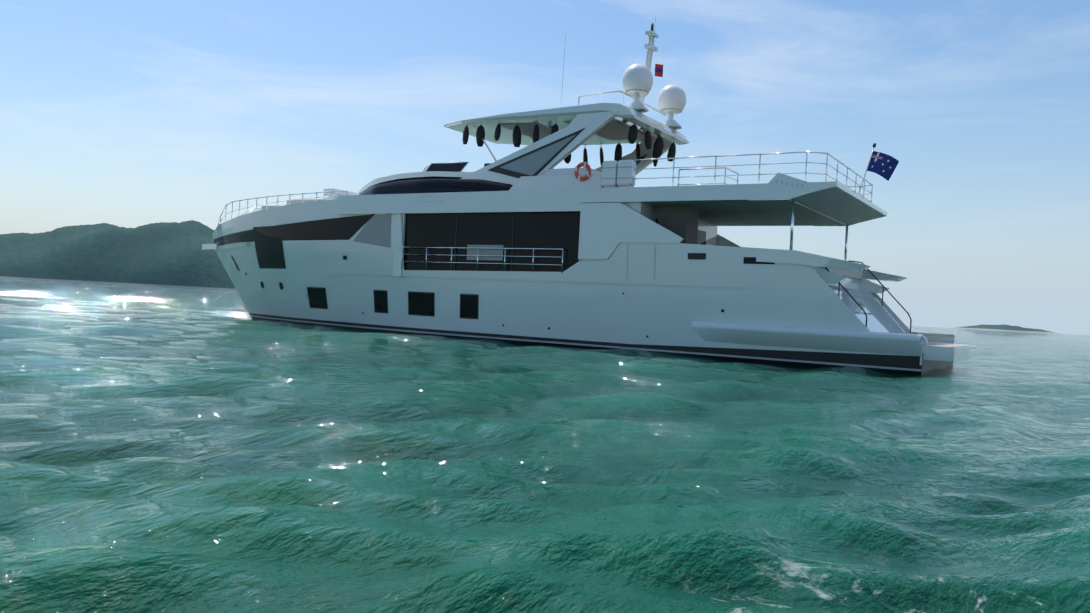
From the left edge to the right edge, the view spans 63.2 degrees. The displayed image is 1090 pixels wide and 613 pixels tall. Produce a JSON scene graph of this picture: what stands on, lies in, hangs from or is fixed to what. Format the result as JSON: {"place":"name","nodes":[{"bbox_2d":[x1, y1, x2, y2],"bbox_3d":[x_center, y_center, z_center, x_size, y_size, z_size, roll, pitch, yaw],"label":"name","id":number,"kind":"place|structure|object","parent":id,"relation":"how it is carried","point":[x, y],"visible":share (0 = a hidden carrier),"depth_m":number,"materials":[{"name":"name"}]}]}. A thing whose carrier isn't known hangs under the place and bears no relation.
{"place":"outdoors","nodes":[
{"label":"outdoors","id":0,"kind":"place"},
{"bbox_2d":[0,220,236,290],"bbox_3d":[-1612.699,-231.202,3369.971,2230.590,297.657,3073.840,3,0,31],"label":"hills","id":1,"kind":"structure","parent":0,"point":[167,254],"depth_m":3428.49,"materials":[{"name":"green plant"}]},
{"bbox_2d":[0,278,1089,612],"bbox_3d":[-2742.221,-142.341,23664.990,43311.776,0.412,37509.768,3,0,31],"label":"sea","id":2,"kind":"structure","parent":0,"point":[324,470],"depth_m":7.40,"materials":[{"name":"liquid"}]},
{"bbox_2d":[188,16,976,374],"bbox_3d":[-2.524,-4.644,36.380,36.762,12.900,7.718,3,0,31],"label":"yacht","id":3,"kind":"object","parent":2,"relation":"on","point":[528,244],"visible":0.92,"depth_m":30.76,"materials":[{"name":"white paint"}]},
{"bbox_2d":[0,0,1089,334],"label":"sky","id":4,"kind":"structure","parent":0,"point":[120,113],"materials":[{"name":"blue"}]},
{"bbox_2d":[955,324,1059,333],"bbox_3d":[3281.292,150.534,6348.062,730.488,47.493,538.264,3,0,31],"label":"island","id":5,"kind":"structure","parent":0,"point":[1003,327],"depth_m":6288.75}
]}

